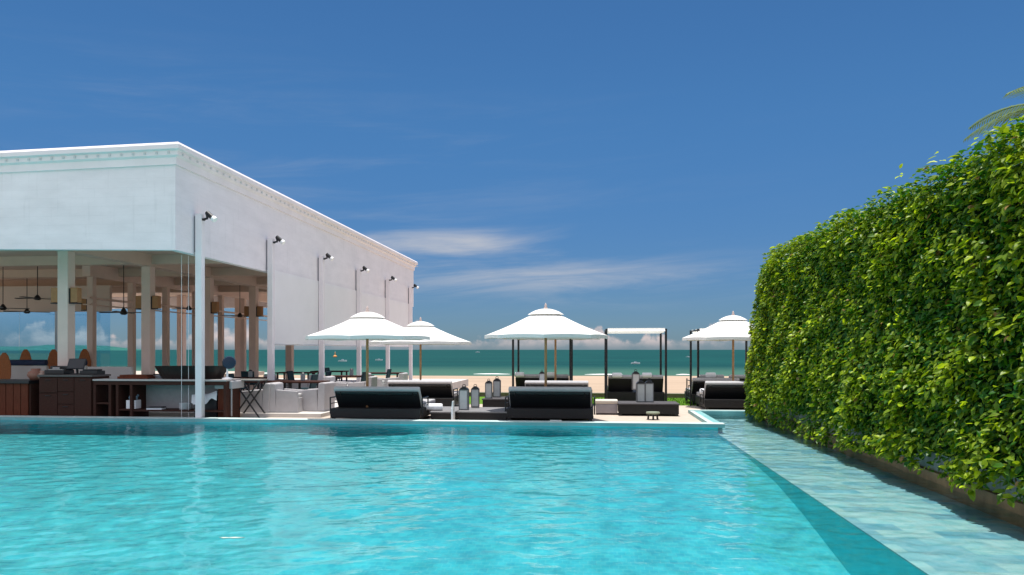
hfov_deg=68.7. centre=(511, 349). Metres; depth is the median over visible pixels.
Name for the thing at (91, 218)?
pavilion
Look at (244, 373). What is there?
dining chair
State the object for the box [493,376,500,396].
lantern
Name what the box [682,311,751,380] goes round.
parasol
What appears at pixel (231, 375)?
dining chair
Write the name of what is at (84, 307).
wall lamp
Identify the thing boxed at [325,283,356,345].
roller blind
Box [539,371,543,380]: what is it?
lantern
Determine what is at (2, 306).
ceiling fan
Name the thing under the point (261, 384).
dining table
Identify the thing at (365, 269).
spotlight
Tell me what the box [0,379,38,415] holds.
service counter
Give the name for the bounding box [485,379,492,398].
lantern
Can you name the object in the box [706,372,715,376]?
rolled towel
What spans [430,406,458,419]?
table
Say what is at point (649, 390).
lantern
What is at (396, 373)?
dining table
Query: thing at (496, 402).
table
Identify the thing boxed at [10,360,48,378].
banquette
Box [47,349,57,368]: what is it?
rattan chair
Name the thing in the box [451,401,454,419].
hanging towel
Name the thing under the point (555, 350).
parasol
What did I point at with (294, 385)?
armchair
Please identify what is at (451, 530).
water
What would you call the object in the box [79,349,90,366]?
rattan chair
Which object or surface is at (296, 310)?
roller blind
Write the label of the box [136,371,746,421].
pool deck
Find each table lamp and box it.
[248,370,252,376]
[300,372,304,380]
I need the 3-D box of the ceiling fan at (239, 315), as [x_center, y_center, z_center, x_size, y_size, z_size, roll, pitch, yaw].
[-11.979,-2.238,33.000,1.174,1.625,1.174,0,0,-1]
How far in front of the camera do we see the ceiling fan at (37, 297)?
24.99 m
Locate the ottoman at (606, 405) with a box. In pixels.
[595,399,617,414]
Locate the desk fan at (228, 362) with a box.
[222,356,235,378]
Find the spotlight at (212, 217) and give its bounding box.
[202,211,217,221]
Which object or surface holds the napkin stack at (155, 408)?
on the shelf counter at (111, 396)
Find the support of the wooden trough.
on the shelf counter at (111, 396)
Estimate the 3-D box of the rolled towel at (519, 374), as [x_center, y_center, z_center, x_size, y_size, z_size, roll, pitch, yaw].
[0.258,0.855,25.800,0.340,0.170,0.166,0,0,6]
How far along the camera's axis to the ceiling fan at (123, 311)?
24.97 m
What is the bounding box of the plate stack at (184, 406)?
[179,402,191,409]
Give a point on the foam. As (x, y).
(603, 374)
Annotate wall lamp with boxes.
[50,288,57,303]
[69,287,81,303]
[81,298,86,310]
[135,296,140,309]
[151,296,160,309]
[211,302,218,313]
[244,306,248,316]
[256,306,263,316]
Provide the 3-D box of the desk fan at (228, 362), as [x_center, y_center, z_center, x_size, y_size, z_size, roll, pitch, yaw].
[-7.268,0.458,19.254,0.346,0.590,0.260,0,0,-23]
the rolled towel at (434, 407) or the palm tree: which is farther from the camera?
the rolled towel at (434, 407)
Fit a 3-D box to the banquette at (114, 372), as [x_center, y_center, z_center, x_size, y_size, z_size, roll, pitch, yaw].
[-12.624,1.115,23.925,1.392,1.170,0.850,0,0,0]
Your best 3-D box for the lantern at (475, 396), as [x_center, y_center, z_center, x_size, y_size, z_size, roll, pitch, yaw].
[-0.975,1.217,19.900,0.220,0.605,0.215,0,0,1]
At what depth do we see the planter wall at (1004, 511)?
10.03 m
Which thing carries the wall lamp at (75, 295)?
attached to the pavilion
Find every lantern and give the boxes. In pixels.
[459,384,468,409]
[471,384,479,406]
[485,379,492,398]
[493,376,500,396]
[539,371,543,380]
[632,369,639,389]
[636,378,644,401]
[645,378,653,401]
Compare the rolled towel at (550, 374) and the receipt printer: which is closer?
the receipt printer
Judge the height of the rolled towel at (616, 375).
0.170 m
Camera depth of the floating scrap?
7.15 m
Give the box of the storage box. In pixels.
[126,400,140,408]
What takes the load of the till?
on the bar cabinet
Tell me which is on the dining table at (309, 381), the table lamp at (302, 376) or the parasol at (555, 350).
the table lamp at (302, 376)
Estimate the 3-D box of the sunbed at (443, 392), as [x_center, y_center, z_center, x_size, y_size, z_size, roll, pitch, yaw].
[-2.716,1.361,23.619,2.149,0.879,2.050,0,0,6]
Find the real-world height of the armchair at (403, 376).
0.800 m
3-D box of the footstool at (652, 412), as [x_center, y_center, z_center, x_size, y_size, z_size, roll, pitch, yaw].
[3.628,1.702,19.300,0.353,0.203,0.353,0,0,6]
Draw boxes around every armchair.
[240,382,274,412]
[263,374,288,389]
[270,382,302,412]
[292,374,318,388]
[297,381,334,411]
[323,376,352,399]
[348,376,376,386]
[361,373,384,386]
[383,373,407,386]
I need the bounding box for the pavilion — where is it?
[0,142,417,417]
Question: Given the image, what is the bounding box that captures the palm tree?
[963,86,1023,165]
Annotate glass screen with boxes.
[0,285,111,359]
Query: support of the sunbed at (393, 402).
on the pool deck
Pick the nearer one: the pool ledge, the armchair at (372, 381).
the pool ledge
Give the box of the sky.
[0,0,1023,349]
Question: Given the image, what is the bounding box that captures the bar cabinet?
[37,374,110,415]
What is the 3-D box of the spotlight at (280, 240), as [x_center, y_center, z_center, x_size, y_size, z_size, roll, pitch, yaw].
[-7.156,-3.362,23.012,0.428,0.297,0.146,0,0,15]
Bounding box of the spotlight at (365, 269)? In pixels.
[360,266,369,272]
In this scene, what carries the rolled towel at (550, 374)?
on the daybed at (520, 381)
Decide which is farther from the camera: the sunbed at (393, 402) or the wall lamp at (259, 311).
the wall lamp at (259, 311)
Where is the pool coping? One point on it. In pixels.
(709, 417)
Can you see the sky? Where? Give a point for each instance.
(605, 164)
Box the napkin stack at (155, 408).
[146,408,165,409]
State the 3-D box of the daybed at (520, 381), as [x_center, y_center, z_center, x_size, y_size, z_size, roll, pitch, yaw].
[1.105,0.540,26.476,2.030,2.520,2.162,0,0,6]
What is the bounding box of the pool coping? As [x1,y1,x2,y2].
[0,410,757,431]
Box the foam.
[488,373,689,374]
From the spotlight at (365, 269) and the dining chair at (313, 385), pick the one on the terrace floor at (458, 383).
the dining chair at (313, 385)
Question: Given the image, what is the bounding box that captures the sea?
[0,350,748,375]
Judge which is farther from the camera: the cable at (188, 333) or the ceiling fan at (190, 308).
the ceiling fan at (190, 308)
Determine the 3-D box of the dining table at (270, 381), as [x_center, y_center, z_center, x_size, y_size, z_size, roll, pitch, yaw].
[-7.228,1.320,22.800,1.500,0.760,0.840,0,0,6]
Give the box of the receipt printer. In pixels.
[80,369,104,374]
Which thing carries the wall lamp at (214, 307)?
attached to the pavilion
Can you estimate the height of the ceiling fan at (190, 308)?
1.468 m
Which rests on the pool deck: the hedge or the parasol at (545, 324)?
the parasol at (545, 324)
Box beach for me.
[259,375,728,392]
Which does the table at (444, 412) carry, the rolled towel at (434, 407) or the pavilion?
the rolled towel at (434, 407)
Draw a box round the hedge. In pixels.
[743,108,1023,507]
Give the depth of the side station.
19.21 m
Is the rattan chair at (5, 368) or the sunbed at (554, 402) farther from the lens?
the rattan chair at (5, 368)
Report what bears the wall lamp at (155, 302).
attached to the pavilion
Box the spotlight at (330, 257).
[323,253,333,260]
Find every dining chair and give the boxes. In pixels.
[225,373,246,390]
[241,371,256,390]
[287,371,294,379]
[296,374,318,389]
[361,372,365,381]
[386,369,391,377]
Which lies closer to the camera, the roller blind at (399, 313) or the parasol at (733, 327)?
the parasol at (733, 327)
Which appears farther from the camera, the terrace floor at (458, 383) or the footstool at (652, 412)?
the terrace floor at (458, 383)
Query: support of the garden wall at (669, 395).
on the ground
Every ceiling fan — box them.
[0,304,29,309]
[3,309,49,313]
[15,266,50,299]
[99,265,140,314]
[171,306,194,309]
[222,313,243,316]
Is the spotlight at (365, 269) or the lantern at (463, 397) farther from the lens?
the spotlight at (365, 269)
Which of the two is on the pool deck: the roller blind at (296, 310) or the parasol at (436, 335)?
the parasol at (436, 335)
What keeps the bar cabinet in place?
on the pool deck
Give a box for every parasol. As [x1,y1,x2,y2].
[305,306,429,418]
[369,317,470,379]
[484,303,607,420]
[511,338,599,380]
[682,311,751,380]
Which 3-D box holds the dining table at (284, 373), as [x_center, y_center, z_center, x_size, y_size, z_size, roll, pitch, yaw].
[-9.072,1.320,31.500,1.500,0.760,0.840,0,0,6]
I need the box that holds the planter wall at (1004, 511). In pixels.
[762,406,1023,528]
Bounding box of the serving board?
[117,374,157,378]
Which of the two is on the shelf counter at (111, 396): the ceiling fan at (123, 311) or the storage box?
the storage box
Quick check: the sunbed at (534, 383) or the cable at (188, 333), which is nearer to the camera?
the cable at (188, 333)
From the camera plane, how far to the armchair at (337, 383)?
25.25 m
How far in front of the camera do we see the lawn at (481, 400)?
27.02 m
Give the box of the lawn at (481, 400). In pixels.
[469,396,699,405]
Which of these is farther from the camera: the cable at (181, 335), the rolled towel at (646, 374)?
the rolled towel at (646, 374)
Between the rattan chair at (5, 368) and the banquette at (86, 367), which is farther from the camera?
the banquette at (86, 367)
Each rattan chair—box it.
[0,353,10,378]
[19,349,31,365]
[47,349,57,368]
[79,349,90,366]
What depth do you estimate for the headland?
3289.67 m
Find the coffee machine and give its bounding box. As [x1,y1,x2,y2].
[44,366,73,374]
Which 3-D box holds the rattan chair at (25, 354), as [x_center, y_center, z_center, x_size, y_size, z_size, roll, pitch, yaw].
[-17.232,0.843,26.797,0.444,1.714,0.532,0,0,-2]
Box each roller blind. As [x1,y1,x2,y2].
[275,270,318,345]
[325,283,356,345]
[361,292,385,346]
[390,299,408,346]
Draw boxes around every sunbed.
[330,386,434,418]
[387,380,458,405]
[505,386,594,420]
[525,380,588,386]
[684,378,739,404]
[695,381,761,409]
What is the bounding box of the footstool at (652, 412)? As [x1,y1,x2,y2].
[646,411,659,419]
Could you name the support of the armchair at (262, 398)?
on the terrace floor at (458, 383)
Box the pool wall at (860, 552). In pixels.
[0,420,925,574]
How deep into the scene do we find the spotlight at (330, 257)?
27.28 m
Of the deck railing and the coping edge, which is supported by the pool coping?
the coping edge
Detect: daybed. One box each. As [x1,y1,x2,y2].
[512,339,572,386]
[604,328,666,400]
[690,328,747,385]
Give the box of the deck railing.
[686,378,690,405]
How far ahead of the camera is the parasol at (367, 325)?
18.22 m
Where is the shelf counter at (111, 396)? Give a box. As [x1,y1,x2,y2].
[93,378,239,417]
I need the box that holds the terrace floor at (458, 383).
[149,378,467,417]
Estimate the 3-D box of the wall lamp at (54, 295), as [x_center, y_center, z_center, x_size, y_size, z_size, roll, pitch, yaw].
[-12.439,-1.470,20.500,0.240,0.440,0.200,0,0,6]
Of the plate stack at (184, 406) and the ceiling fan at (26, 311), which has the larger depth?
the ceiling fan at (26, 311)
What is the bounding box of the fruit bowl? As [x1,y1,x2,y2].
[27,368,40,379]
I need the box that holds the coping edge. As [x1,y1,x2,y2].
[0,410,744,424]
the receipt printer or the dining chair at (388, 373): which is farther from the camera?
the dining chair at (388, 373)
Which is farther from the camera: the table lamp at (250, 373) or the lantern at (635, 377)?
the table lamp at (250, 373)
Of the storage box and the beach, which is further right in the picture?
the beach
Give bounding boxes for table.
[223,377,266,388]
[244,380,300,390]
[272,380,329,388]
[275,372,316,378]
[310,370,348,381]
[332,375,373,380]
[369,372,403,376]
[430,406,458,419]
[457,407,507,419]
[482,397,509,406]
[618,401,679,415]
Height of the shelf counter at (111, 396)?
1.045 m
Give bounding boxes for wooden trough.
[155,366,225,378]
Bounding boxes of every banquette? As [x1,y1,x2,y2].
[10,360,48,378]
[75,360,87,372]
[88,367,132,377]
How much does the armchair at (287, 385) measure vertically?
0.800 m
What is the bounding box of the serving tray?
[146,406,165,407]
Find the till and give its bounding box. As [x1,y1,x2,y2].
[67,359,86,374]
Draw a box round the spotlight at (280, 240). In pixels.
[273,235,284,244]
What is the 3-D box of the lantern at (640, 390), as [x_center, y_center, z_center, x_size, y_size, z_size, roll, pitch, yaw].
[3.584,1.131,20.900,0.239,0.658,0.234,0,0,3]
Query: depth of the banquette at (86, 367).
25.00 m
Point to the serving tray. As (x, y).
(156, 407)
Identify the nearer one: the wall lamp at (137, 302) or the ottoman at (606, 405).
the ottoman at (606, 405)
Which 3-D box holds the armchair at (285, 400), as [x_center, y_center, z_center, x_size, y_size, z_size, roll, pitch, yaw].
[-6.179,1.300,20.600,0.838,0.800,0.740,0,0,1]
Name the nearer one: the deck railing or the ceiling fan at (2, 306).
the deck railing
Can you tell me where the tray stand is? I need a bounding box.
[239,379,268,417]
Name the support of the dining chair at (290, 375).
on the terrace floor at (458, 383)
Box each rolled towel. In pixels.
[425,403,442,410]
[515,372,523,376]
[547,372,556,376]
[612,373,621,377]
[642,373,651,376]
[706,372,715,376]
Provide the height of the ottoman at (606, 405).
0.400 m
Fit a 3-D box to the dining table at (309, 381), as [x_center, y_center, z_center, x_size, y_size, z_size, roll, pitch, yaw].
[-6.351,1.320,22.600,1.500,0.760,0.840,0,0,6]
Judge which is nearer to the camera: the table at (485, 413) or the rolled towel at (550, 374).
the table at (485, 413)
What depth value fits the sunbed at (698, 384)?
24.60 m
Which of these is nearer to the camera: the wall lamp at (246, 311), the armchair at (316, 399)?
the armchair at (316, 399)
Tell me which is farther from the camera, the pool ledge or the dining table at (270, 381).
the dining table at (270, 381)
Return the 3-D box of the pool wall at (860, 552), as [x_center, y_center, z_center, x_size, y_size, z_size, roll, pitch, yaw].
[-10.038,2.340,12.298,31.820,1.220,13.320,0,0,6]
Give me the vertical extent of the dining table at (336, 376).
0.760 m
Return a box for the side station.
[191,380,243,417]
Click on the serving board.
(139, 376)
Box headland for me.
[0,345,140,350]
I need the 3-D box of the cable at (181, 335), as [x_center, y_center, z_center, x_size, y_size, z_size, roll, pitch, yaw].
[-8.375,-0.300,18.999,0.012,4.200,0.012,0,0,6]
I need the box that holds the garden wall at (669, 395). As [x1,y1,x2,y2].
[469,392,683,397]
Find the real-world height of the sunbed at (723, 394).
0.879 m
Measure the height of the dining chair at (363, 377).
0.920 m
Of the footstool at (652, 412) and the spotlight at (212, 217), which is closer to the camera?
the spotlight at (212, 217)
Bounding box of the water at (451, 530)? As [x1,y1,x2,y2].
[0,429,849,574]
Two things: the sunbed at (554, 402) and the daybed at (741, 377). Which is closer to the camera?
the sunbed at (554, 402)
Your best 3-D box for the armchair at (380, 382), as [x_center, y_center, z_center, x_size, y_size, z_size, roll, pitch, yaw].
[-5.327,1.300,29.002,0.839,0.800,0.740,0,0,6]
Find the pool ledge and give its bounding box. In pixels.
[718,419,1023,574]
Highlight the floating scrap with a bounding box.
[220,537,244,538]
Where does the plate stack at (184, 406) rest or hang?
on the shelf counter at (111, 396)
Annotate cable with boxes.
[181,255,181,416]
[188,255,188,416]
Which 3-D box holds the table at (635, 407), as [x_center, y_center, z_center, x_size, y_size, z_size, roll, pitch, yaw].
[3.763,1.630,20.818,1.647,0.340,1.040,0,0,6]
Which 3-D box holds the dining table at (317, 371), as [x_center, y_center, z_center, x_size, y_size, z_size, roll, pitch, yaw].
[-8.140,1.320,33.500,1.500,0.760,0.840,0,0,6]
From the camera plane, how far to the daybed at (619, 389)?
25.13 m
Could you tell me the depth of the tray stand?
19.64 m
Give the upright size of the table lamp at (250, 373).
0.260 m

